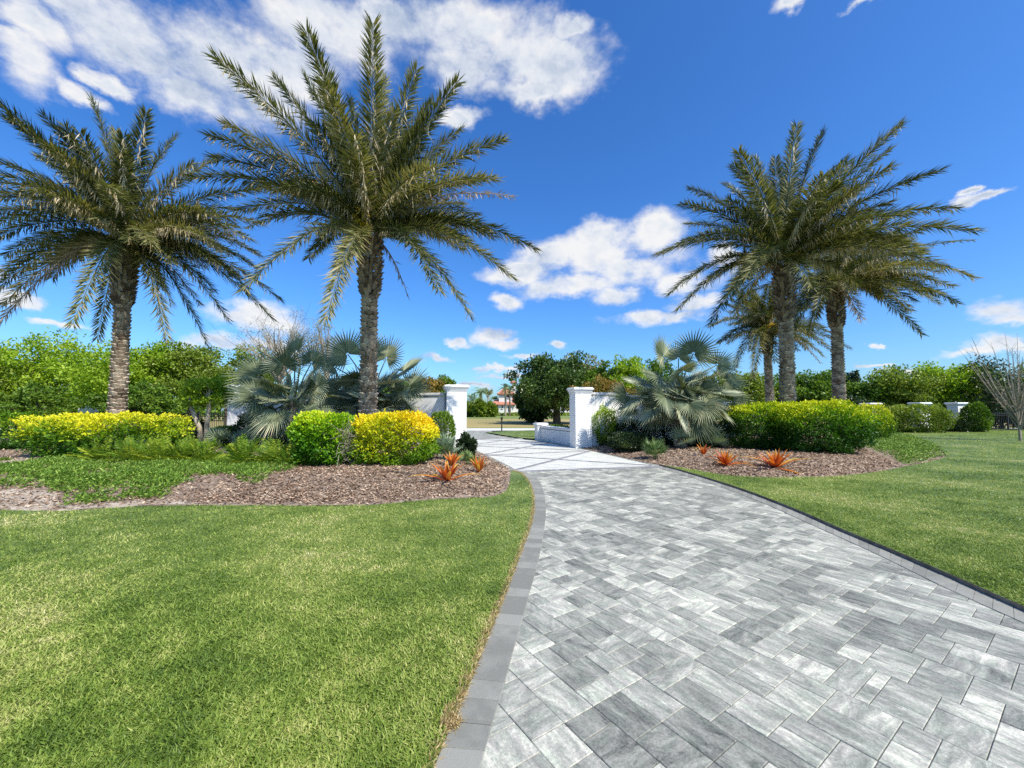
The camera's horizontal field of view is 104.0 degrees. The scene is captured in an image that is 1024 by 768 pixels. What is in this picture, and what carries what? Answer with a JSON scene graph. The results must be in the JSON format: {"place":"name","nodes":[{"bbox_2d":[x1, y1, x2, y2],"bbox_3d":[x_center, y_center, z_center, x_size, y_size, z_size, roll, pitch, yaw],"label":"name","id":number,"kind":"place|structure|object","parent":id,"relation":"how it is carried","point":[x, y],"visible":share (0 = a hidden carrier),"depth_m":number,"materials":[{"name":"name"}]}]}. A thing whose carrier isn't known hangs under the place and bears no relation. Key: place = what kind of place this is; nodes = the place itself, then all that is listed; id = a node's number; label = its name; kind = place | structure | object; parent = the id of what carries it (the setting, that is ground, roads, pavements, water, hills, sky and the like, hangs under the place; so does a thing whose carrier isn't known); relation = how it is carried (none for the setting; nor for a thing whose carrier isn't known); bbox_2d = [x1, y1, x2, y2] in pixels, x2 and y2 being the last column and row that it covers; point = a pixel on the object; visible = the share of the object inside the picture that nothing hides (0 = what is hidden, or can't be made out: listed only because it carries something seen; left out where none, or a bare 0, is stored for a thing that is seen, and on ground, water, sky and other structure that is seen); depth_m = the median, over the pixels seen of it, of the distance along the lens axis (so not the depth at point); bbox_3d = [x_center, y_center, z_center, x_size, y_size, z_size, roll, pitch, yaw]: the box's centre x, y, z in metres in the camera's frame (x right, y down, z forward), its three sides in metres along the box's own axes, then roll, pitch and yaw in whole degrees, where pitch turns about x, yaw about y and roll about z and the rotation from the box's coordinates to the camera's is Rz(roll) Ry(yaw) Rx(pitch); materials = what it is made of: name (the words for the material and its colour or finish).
{"place":"outdoors","nodes":[
{"label":"outdoors","id":0,"kind":"place"},
{"bbox_2d":[0,439,510,510],"bbox_3d":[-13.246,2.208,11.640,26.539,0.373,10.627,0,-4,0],"label":"mulch","id":1,"kind":"object","parent":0,"point":[292,497],"visible":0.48,"depth_m":7.75,"materials":[{"name":"brown wood"}]},
{"bbox_2d":[0,410,52,448],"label":"shrub","id":2,"kind":"object","parent":1,"relation":"on","point":[5,444],"visible":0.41,"depth_m":13.99,"materials":[{"name":"green plant"}]},
{"bbox_2d":[62,436,122,460],"bbox_3d":[-11.115,1.771,10.814,1.312,0.728,1.321,2,-4,-25],"label":"coontie","id":3,"kind":"object","parent":1,"relation":"on","point":[93,453],"visible":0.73,"depth_m":10.61,"materials":[{"name":"green plant"}]},
{"bbox_2d":[0,410,198,456],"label":"shrub","id":4,"kind":"object","parent":1,"relation":"on","point":[69,433],"visible":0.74,"depth_m":11.54,"materials":[{"name":"yellow plant"}]},
{"bbox_2d":[98,434,151,461],"bbox_3d":[-10.064,1.715,10.553,1.375,0.754,1.268,0,-4,0],"label":"coontie","id":5,"kind":"object","parent":1,"relation":"on","point":[125,451],"visible":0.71,"depth_m":10.45,"materials":[{"name":"green plant"}]},
{"bbox_2d":[0,91,284,442],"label":"date palm","id":6,"kind":"object","parent":1,"relation":"on","point":[132,240],"visible":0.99,"depth_m":14.15,"materials":[{"name":"green plant"}]},
{"bbox_2d":[0,452,298,504],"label":"juniper cover","id":7,"kind":"object","parent":1,"relation":"on","point":[53,470],"visible":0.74,"depth_m":8.43,"materials":[{"name":"green plant"}]},
{"bbox_2d":[132,434,182,460],"bbox_3d":[-9.272,1.707,10.594,1.311,0.788,1.422,0,-4,0],"label":"coontie","id":8,"kind":"object","parent":1,"relation":"on","point":[155,450],"visible":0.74,"depth_m":10.47,"materials":[{"name":"green plant"}]},
{"bbox_2d":[161,435,207,459],"bbox_3d":[-8.746,1.735,10.689,1.031,0.741,1.136,2,-4,-29],"label":"coontie","id":9,"kind":"object","parent":1,"relation":"on","point":[183,454],"visible":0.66,"depth_m":10.60,"materials":[{"name":"green plant"}]},
{"bbox_2d":[181,437,229,461],"bbox_3d":[-8.089,1.753,10.556,1.065,0.721,1.288,-4,-5,43],"label":"coontie","id":10,"kind":"object","parent":1,"relation":"on","point":[204,452],"visible":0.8,"depth_m":10.48,"materials":[{"name":"green plant"}]},
{"bbox_2d":[176,372,236,444],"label":"myrtle tree","id":11,"kind":"object","parent":1,"relation":"on","point":[201,392],"visible":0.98,"depth_m":15.30,"materials":[{"name":"green plant"}]},
{"bbox_2d":[203,427,230,446],"bbox_3d":[-10.906,1.943,14.909,0.941,0.826,0.939,0,-4,0],"label":"palmetto","id":12,"kind":"object","parent":1,"relation":"on","point":[222,434],"visible":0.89,"depth_m":14.78,"materials":[{"name":"green plant"}]},
{"bbox_2d":[206,424,235,445],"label":"shrub","id":13,"kind":"object","parent":1,"relation":"on","point":[227,428],"visible":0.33,"depth_m":15.16,"materials":[{"name":"green plant"}]},
{"bbox_2d":[227,385,249,425],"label":"gate pillar","id":14,"kind":"structure","parent":1,"relation":"on","point":[232,414],"depth_m":18.80,"materials":[{"name":"white stone"}]},
{"bbox_2d":[214,433,266,462],"bbox_3d":[-6.810,1.666,10.153,1.559,0.799,1.353,0,-4,0],"label":"coontie","id":15,"kind":"object","parent":1,"relation":"on","point":[240,451],"visible":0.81,"depth_m":10.02,"materials":[{"name":"green plant"}]},
{"bbox_2d":[230,413,273,444],"bbox_3d":[-9.981,1.725,15.791,1.824,1.504,1.675,0,-4,0],"label":"shrub","id":16,"kind":"object","parent":1,"relation":"on","point":[238,426],"visible":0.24,"depth_m":15.28,"materials":[{"name":"green plant"}]},
{"bbox_2d":[243,437,289,462],"bbox_3d":[-6.146,1.712,10.234,1.209,0.736,1.481,0,-4,0],"label":"coontie","id":17,"kind":"object","parent":1,"relation":"on","point":[265,451],"visible":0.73,"depth_m":10.07,"materials":[{"name":"green plant"}]},
{"bbox_2d":[221,332,352,447],"bbox_3d":[-7.751,0.219,13.709,4.790,4.522,3.170,0,-4,0],"label":"fan palm","id":18,"kind":"object","parent":1,"relation":"on","point":[265,418],"visible":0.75,"depth_m":13.29,"materials":[{"name":"green plant"}]},
{"bbox_2d":[268,441,307,465],"bbox_3d":[-5.522,1.737,9.985,1.020,0.628,1.029,0,-4,0],"label":"coontie","id":19,"kind":"object","parent":1,"relation":"on","point":[287,456],"visible":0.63,"depth_m":9.81,"materials":[{"name":"green plant"}]},
{"bbox_2d":[285,409,357,466],"bbox_3d":[-4.872,1.394,10.495,1.736,1.471,2.013,0,-4,0],"label":"shrub","id":20,"kind":"object","parent":1,"relation":"on","point":[305,435],"visible":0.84,"depth_m":9.86,"materials":[{"name":"green plant"}]},
{"bbox_2d":[182,10,542,451],"bbox_3d":[-4.275,-3.981,12.675,10.621,12.520,7.365,0,-4,0],"label":"date palm","id":21,"kind":"object","parent":1,"relation":"on","point":[367,220],"visible":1,"depth_m":11.82,"materials":[{"name":"green plant"}]},
{"bbox_2d":[299,327,433,441],"bbox_3d":[-5.914,0.020,16.097,5.970,5.031,3.936,0,-4,0],"label":"fan palm","id":22,"kind":"object","parent":1,"relation":"on","point":[348,384],"visible":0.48,"depth_m":15.80,"materials":[{"name":"green plant"}]},
{"bbox_2d":[331,409,441,465],"bbox_3d":[-3.236,1.433,10.424,2.684,1.621,2.251,0,-4,0],"label":"shrub","id":23,"kind":"object","parent":1,"relation":"on","point":[389,448],"visible":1,"depth_m":9.95,"materials":[{"name":"yellow plant"}]},
{"bbox_2d":[431,410,456,439],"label":"shrub","id":24,"kind":"object","parent":1,"relation":"on","point":[446,416],"visible":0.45,"depth_m":13.38,"materials":[{"name":"green plant"}]},
{"bbox_2d":[409,458,478,480],"bbox_3d":[-1.340,1.784,8.316,1.364,0.509,1.000,-1,-4,13],"label":"bromeliad","id":25,"kind":"object","parent":1,"relation":"on","point":[447,473],"visible":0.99,"depth_m":8.26,"materials":[{"name":"orange plant"}]},
{"bbox_2d":[434,433,464,459],"bbox_3d":[-1.915,1.724,11.380,1.226,0.882,0.973,-2,-4,24],"label":"palmetto","id":26,"kind":"object","parent":1,"relation":"on","point":[446,443],"visible":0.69,"depth_m":11.31,"materials":[{"name":"green plant"}]},
{"bbox_2d":[455,430,478,460],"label":"shrub","id":27,"kind":"object","parent":1,"relation":"on","point":[468,442],"visible":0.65,"depth_m":11.55,"materials":[{"name":"green plant"}]},
{"bbox_2d":[0,471,533,767],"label":"lawn","id":28,"kind":"structure","parent":0,"point":[514,475],"depth_m":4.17,"materials":[{"name":"green plant"}]},
{"bbox_2d":[0,488,196,510],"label":"sand strip","id":29,"kind":"object","parent":28,"relation":"on","point":[48,506],"visible":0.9,"depth_m":6.75,"materials":[{"name":"beige sand"}]},
{"bbox_2d":[422,469,535,767],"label":"thatch","id":30,"kind":"object","parent":28,"relation":"on","point":[453,720],"visible":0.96,"depth_m":2.41,"materials":[{"name":"plant"}]},
{"bbox_2d":[2,411,945,762],"bbox_3d":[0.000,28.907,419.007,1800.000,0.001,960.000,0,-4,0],"label":"ground","id":31,"kind":"structure","parent":0,"point":[472,497],"depth_m":22.54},
{"bbox_2d":[0,351,47,395],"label":"tree","id":32,"kind":"object","parent":31,"relation":"on","point":[11,379],"visible":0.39,"depth_m":25.64,"materials":[{"name":"green plant"}]},
{"bbox_2d":[0,333,76,433],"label":"tree","id":33,"kind":"object","parent":31,"relation":"on","point":[7,356],"visible":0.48,"depth_m":26.99,"materials":[{"name":"green plant"}]},
{"bbox_2d":[0,379,87,420],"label":"tree","id":34,"kind":"object","parent":31,"relation":"on","point":[28,397],"visible":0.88,"depth_m":21.45,"materials":[{"name":"green plant"}]},
{"bbox_2d":[2,326,111,412],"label":"tree","id":35,"kind":"object","parent":31,"relation":"on","point":[67,344],"visible":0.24,"depth_m":27.76,"materials":[{"name":"green plant"}]},
{"bbox_2d":[47,346,157,409],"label":"tree","id":36,"kind":"object","parent":31,"relation":"on","point":[92,380],"visible":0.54,"depth_m":25.65,"materials":[{"name":"green plant"}]},
{"bbox_2d":[15,411,226,434],"bbox_3d":[-24.300,2.494,25.642,19.788,1.550,0.086,-1,-4,10],"label":"fence","id":37,"kind":"object","parent":31,"relation":"on","point":[202,416],"visible":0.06,"depth_m":24.74,"materials":[{"name":"black metal"}]},
{"bbox_2d":[84,380,188,427],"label":"tree","id":38,"kind":"object","parent":31,"relation":"on","point":[152,399],"visible":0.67,"depth_m":22.22,"materials":[{"name":"green plant"}]},
{"bbox_2d":[100,339,196,413],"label":"tree","id":39,"kind":"object","parent":31,"relation":"on","point":[158,349],"visible":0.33,"depth_m":28.30,"materials":[{"name":"green plant"}]},
{"bbox_2d":[1,390,297,420],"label":"woods","id":40,"kind":"object","parent":31,"relation":"on","point":[217,408],"visible":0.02,"depth_m":58.09,"materials":[{"name":"green plant"}]},
{"bbox_2d":[139,341,233,415],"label":"tree","id":41,"kind":"object","parent":31,"relation":"on","point":[202,358],"visible":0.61,"depth_m":28.83,"materials":[{"name":"green plant"}]},
{"bbox_2d":[189,365,251,425],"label":"tree","id":42,"kind":"object","parent":31,"relation":"on","point":[210,369],"visible":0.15,"depth_m":28.05,"materials":[{"name":"green plant"}]},
{"bbox_2d":[220,344,286,393],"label":"tree","id":43,"kind":"object","parent":31,"relation":"on","point":[237,354],"visible":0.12,"depth_m":30.56,"materials":[{"name":"green plant"}]},
{"bbox_2d":[213,302,331,384],"bbox_3d":[-13.788,-0.871,23.955,6.837,8.168,6.757,0,-4,0],"label":"budding tree","id":44,"kind":"object","parent":31,"relation":"on","point":[283,373],"visible":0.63,"depth_m":24.08,"materials":[{"name":"beige plant"}]},
{"bbox_2d":[303,317,348,378],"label":"budding tree","id":45,"kind":"object","parent":31,"relation":"on","point":[321,336],"visible":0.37,"depth_m":25.03,"materials":[{"name":"beige plant"}]},
{"bbox_2d":[257,393,445,443],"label":"wall","id":46,"kind":"structure","parent":31,"relation":"on","point":[429,406],"depth_m":16.10,"materials":[{"name":"paint"}]},
{"bbox_2d":[443,385,469,446],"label":"gate pillar","id":47,"kind":"structure","parent":31,"relation":"on","point":[456,401],"depth_m":15.68,"materials":[{"name":"white stone"}]},
{"bbox_2d":[435,472,545,767],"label":"border","id":48,"kind":"object","parent":31,"relation":"on","point":[466,746],"visible":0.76,"depth_m":2.50,"materials":[{"name":"grey stone"}]},
{"bbox_2d":[540,426,569,445],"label":"wall","id":49,"kind":"structure","parent":31,"relation":"on","point":[557,435],"depth_m":19.18,"materials":[{"name":"paint"}]},
{"bbox_2d":[566,387,593,447],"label":"gate pillar","id":50,"kind":"structure","parent":31,"relation":"on","point":[580,418],"depth_m":16.86,"materials":[{"name":"white stone"}]},
{"bbox_2d":[565,374,638,421],"bbox_3d":[5.733,1.333,25.298,4.792,4.083,3.704,0,-4,0],"label":"shrub","id":51,"kind":"object","parent":31,"relation":"on","point":[601,383],"visible":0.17,"depth_m":24.91,"materials":[{"name":"orange plant"}]},
{"bbox_2d":[591,392,628,445],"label":"wall","id":52,"kind":"structure","parent":31,"relation":"on","point":[598,399],"depth_m":17.34,"materials":[{"name":"paint"}]},
{"bbox_2d":[775,369,849,419],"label":"tree","id":53,"kind":"object","parent":31,"relation":"on","point":[817,386],"visible":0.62,"depth_m":32.80,"materials":[{"name":"green plant"}]},
{"bbox_2d":[660,466,1023,622],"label":"border","id":54,"kind":"object","parent":31,"relation":"on","point":[988,601],"visible":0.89,"depth_m":4.16,"materials":[{"name":"grey stone"}]},
{"bbox_2d":[660,465,1023,610],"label":"lawn edge","id":55,"kind":"object","parent":54,"relation":"on","point":[992,594],"visible":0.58,"depth_m":4.46,"materials":[{"name":"soil"}]},
{"bbox_2d":[845,377,900,402],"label":"tree","id":56,"kind":"object","parent":31,"relation":"on","point":[852,388],"visible":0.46,"depth_m":35.10,"materials":[{"name":"green plant"}]},
{"bbox_2d":[856,363,949,425],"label":"tree","id":57,"kind":"object","parent":31,"relation":"on","point":[908,388],"visible":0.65,"depth_m":33.74,"materials":[{"name":"green plant"}]},
{"bbox_2d":[904,360,1004,410],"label":"tree","id":58,"kind":"object","parent":31,"relation":"on","point":[950,389],"visible":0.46,"depth_m":33.15,"materials":[{"name":"green plant"}]},
{"bbox_2d":[945,354,1023,428],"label":"tree","id":59,"kind":"object","parent":31,"relation":"on","point":[992,406],"visible":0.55,"depth_m":31.72,"materials":[{"name":"green plant"}]},
{"bbox_2d":[466,431,512,438],"bbox_3d":[-2.195,3.346,26.816,4.346,0.004,9.896,1,-4,-15],"label":"apron","id":60,"kind":"object","parent":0,"point":[479,434],"visible":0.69,"depth_m":25.11,"materials":[{"name":"grey concrete"}]},
{"bbox_2d":[1,415,1006,427],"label":"dry field","id":61,"kind":"structure","parent":0,"point":[494,423],"depth_m":48.05,"materials":[{"name":"plant"}]},
{"bbox_2d":[416,375,445,396],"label":"tree","id":62,"kind":"object","parent":61,"relation":"on","point":[432,384],"visible":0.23,"depth_m":35.53,"materials":[{"name":"yellow plant"}]},
{"bbox_2d":[511,384,548,422],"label":"shrub","id":63,"kind":"object","parent":61,"relation":"on","point":[528,416],"visible":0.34,"depth_m":50.70,"materials":[{"name":"green plant"}]},
{"bbox_2d":[503,350,601,423],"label":"oak tree","id":64,"kind":"object","parent":61,"relation":"on","point":[549,379],"visible":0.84,"depth_m":43.61,"materials":[{"name":"green plant"}]},
{"bbox_2d":[581,360,623,391],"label":"tree","id":65,"kind":"object","parent":61,"relation":"on","point":[599,370],"visible":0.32,"depth_m":43.57,"materials":[{"name":"green plant"}]},
{"bbox_2d":[606,354,651,395],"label":"tree","id":66,"kind":"object","parent":61,"relation":"on","point":[633,367],"visible":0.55,"depth_m":41.56,"materials":[{"name":"green plant"}]},
{"bbox_2d":[638,357,684,390],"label":"tree","id":67,"kind":"object","parent":61,"relation":"on","point":[654,367],"visible":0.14,"depth_m":43.09,"materials":[{"name":"green plant"}]},
{"bbox_2d":[720,370,778,421],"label":"tree","id":68,"kind":"object","parent":61,"relation":"on","point":[756,386],"visible":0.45,"depth_m":34.90,"materials":[{"name":"green plant"}]},
{"bbox_2d":[0,428,1017,430],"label":"road","id":69,"kind":"structure","parent":0,"point":[491,429],"depth_m":32.86,"materials":[{"name":"grey asphalt"}]},
{"bbox_2d":[488,430,534,438],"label":"island lawn","id":70,"kind":"structure","parent":0,"point":[524,435],"depth_m":26.76,"materials":[{"name":"green plant"}]},
{"bbox_2d":[0,0,1023,410],"label":"sky","id":71,"kind":"structure","parent":0,"point":[608,108],"materials":[{"name":"blue"}]},
{"bbox_2d":[477,439,653,470],"bbox_3d":[0.635,2.678,16.578,4.646,0.004,11.696,1,-4,-15],"label":"gate court","id":72,"kind":"object","parent":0,"point":[515,461],"visible":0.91,"depth_m":13.47,"materials":[{"name":"white concrete"}]},
{"bbox_2d":[519,466,660,471],"bbox_3d":[2.120,2.316,10.861,4.231,0.037,0.200,1,-4,-13],"label":"cross band","id":73,"kind":"object","parent":72,"relation":"on","point":[589,468],"visible":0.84,"depth_m":10.88,"materials":[{"name":"grey stone"}]},
{"bbox_2d":[466,415,758,418],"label":"lawn","id":74,"kind":"structure","parent":0,"point":[517,417],"depth_m":85.61,"materials":[{"name":"green plant"}]},
{"bbox_2d":[471,397,486,416],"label":"shrub","id":75,"kind":"object","parent":74,"relation":"on","point":[479,409],"visible":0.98,"depth_m":88.20,"materials":[{"name":"green plant"}]},
{"bbox_2d":[493,381,568,412],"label":"villa","id":76,"kind":"object","parent":74,"relation":"on","point":[500,402],"visible":0.25,"depth_m":120.94,"materials":[{"name":"tile"}]},
{"bbox_2d":[457,433,1023,767],"bbox_3d":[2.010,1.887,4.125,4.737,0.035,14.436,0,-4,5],"label":"driveway","id":77,"kind":"structure","parent":0,"point":[633,561],"depth_m":2.68,"materials":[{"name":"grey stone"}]},
{"bbox_2d":[582,435,945,476],"bbox_3d":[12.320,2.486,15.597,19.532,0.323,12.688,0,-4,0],"label":"mulch","id":78,"kind":"object","parent":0,"point":[832,469],"visible":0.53,"depth_m":11.55,"materials":[{"name":"brown wood"}]},
{"bbox_2d":[591,402,618,445],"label":"shrub","id":79,"kind":"object","parent":78,"relation":"on","point":[603,439],"visible":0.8,"depth_m":16.98,"materials":[{"name":"green plant"}]},
{"bbox_2d":[607,430,651,451],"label":"shrub","id":80,"kind":"object","parent":78,"relation":"on","point":[637,438],"visible":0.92,"depth_m":14.51,"materials":[{"name":"green plant"}]},
{"bbox_2d":[615,418,649,438],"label":"shrub","id":81,"kind":"object","parent":78,"relation":"on","point":[632,423],"visible":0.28,"depth_m":16.75,"materials":[{"name":"green plant"}]},
{"bbox_2d":[640,436,668,458],"bbox_3d":[4.540,2.016,12.780,0.917,0.791,1.081,0,-4,0],"label":"palmetto","id":82,"kind":"object","parent":78,"relation":"on","point":[654,448],"visible":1,"depth_m":12.59,"materials":[{"name":"green plant"}]},
{"bbox_2d":[640,421,673,445],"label":"shrub","id":83,"kind":"object","parent":78,"relation":"on","point":[665,435],"visible":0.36,"depth_m":15.91,"materials":[{"name":"green plant"}]},
{"bbox_2d":[606,328,756,446],"bbox_3d":[6.701,0.087,15.454,5.306,4.793,3.475,2,-4,-28],"label":"fan palm","id":84,"kind":"object","parent":78,"relation":"on","point":[686,402],"visible":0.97,"depth_m":15.24,"materials":[{"name":"green plant"}]},
{"bbox_2d":[668,424,698,448],"bbox_3d":[6.276,1.900,14.670,1.145,0.974,1.371,0,-4,0],"label":"palmetto","id":85,"kind":"object","parent":78,"relation":"on","point":[677,434],"visible":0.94,"depth_m":14.58,"materials":[{"name":"green plant"}]},
{"bbox_2d":[686,420,731,447],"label":"shrub","id":86,"kind":"object","parent":78,"relation":"on","point":[696,442],"visible":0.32,"depth_m":15.07,"materials":[{"name":"green plant"}]},
{"bbox_2d":[697,426,731,447],"bbox_3d":[7.537,1.934,15.122,1.506,1.079,1.382,0,-4,0],"label":"palmetto","id":87,"kind":"object","parent":78,"relation":"on","point":[722,441],"visible":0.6,"depth_m":14.84,"materials":[{"name":"green plant"}]},
{"bbox_2d":[706,450,753,465],"bbox_3d":[5.798,2.083,10.793,1.279,0.634,1.380,3,-5,-41],"label":"bromeliad","id":88,"kind":"object","parent":78,"relation":"on","point":[725,459],"visible":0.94,"depth_m":10.81,"materials":[{"name":"orange plant"}]},
{"bbox_2d":[718,400,807,449],"bbox_3d":[9.427,1.553,15.201,2.655,1.861,2.788,0,-4,0],"label":"shrub","id":89,"kind":"object","parent":78,"relation":"on","point":[762,441],"visible":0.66,"depth_m":14.52,"materials":[{"name":"green plant"}]},
{"bbox_2d":[739,448,810,473],"bbox_3d":[6.885,2.018,10.354,1.473,0.763,1.719,0,-4,0],"label":"bromeliad","id":90,"kind":"object","parent":78,"relation":"on","point":[776,460],"visible":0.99,"depth_m":10.34,"materials":[{"name":"orange plant"}]},
{"bbox_2d":[649,115,989,416],"bbox_3d":[10.610,-3.789,15.851,10.703,12.643,7.982,0,-4,0],"label":"date palm","id":91,"kind":"object","parent":78,"relation":"on","point":[782,239],"visible":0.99,"depth_m":14.85,"materials":[{"name":"green plant"}]},
{"bbox_2d":[762,396,883,454],"bbox_3d":[10.648,1.407,13.993,3.198,1.965,2.734,0,-4,0],"label":"shrub","id":92,"kind":"object","parent":78,"relation":"on","point":[831,410],"visible":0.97,"depth_m":13.16,"materials":[{"name":"green plant"}]},
{"bbox_2d":[745,198,977,437],"bbox_3d":[16.729,-3.458,19.487,9.039,12.468,7.971,0,-4,0],"label":"date palm","id":93,"kind":"object","parent":78,"relation":"on","point":[878,283],"visible":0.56,"depth_m":19.02,"materials":[{"name":"green plant"}]},
{"bbox_2d":[851,402,899,438],"bbox_3d":[16.866,1.776,18.866,1.589,1.884,2.032,0,-4,0],"label":"shrub","id":94,"kind":"object","parent":78,"relation":"on","point":[884,413],"visible":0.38,"depth_m":18.23,"materials":[{"name":"green plant"}]},
{"bbox_2d":[860,431,947,463],"bbox_3d":[17.983,2.567,18.814,2.717,0.581,19.713,-3,-5,42],"label":"juniper cover","id":95,"kind":"object","parent":78,"relation":"on","point":[909,446],"visible":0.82,"depth_m":14.45,"materials":[{"name":"green plant"}]},
{"bbox_2d":[664,428,1023,605],"bbox_3d":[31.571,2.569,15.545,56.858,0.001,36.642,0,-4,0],"label":"lawn","id":96,"kind":"structure","parent":0,"point":[963,435],"depth_m":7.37,"materials":[{"name":"green plant"}]},
{"bbox_2d":[708,285,852,428],"bbox_3d":[17.313,-2.086,26.095,7.755,10.953,8.823,-2,-4,32],"label":"date palm","id":97,"kind":"object","parent":96,"relation":"on","point":[757,320],"visible":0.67,"depth_m":25.86,"materials":[{"name":"green plant"}]},
{"bbox_2d":[710,411,1023,429],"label":"fence","id":98,"kind":"object","parent":96,"relation":"on","point":[1007,419],"visible":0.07,"depth_m":30.64,"materials":[{"name":"black metal"}]},
{"bbox_2d":[878,403,960,432],"bbox_3d":[28.266,2.432,28.136,5.188,2.248,2.402,0,-4,0],"label":"shrub","id":99,"kind":"object","parent":96,"relation":"on","point":[937,417],"visible":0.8,"depth_m":27.40,"materials":[{"name":"green plant"}]},
{"bbox_2d":[946,419,970,431],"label":"shrub","id":100,"kind":"object","parent":96,"relation":"on","point":[962,426],"visible":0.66,"depth_m":28.23,"materials":[{"name":"green plant"}]},
{"bbox_2d":[958,401,995,431],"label":"shrub","id":101,"kind":"object","parent":96,"relation":"on","point":[974,408],"visible":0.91,"depth_m":28.26,"materials":[{"name":"green plant"}]},
{"bbox_2d":[959,336,1023,440],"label":"bare tree","id":102,"kind":"object","parent":96,"relation":"on","point":[1017,402],"visible":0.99,"depth_m":20.17,"materials":[{"name":"brown plant"}]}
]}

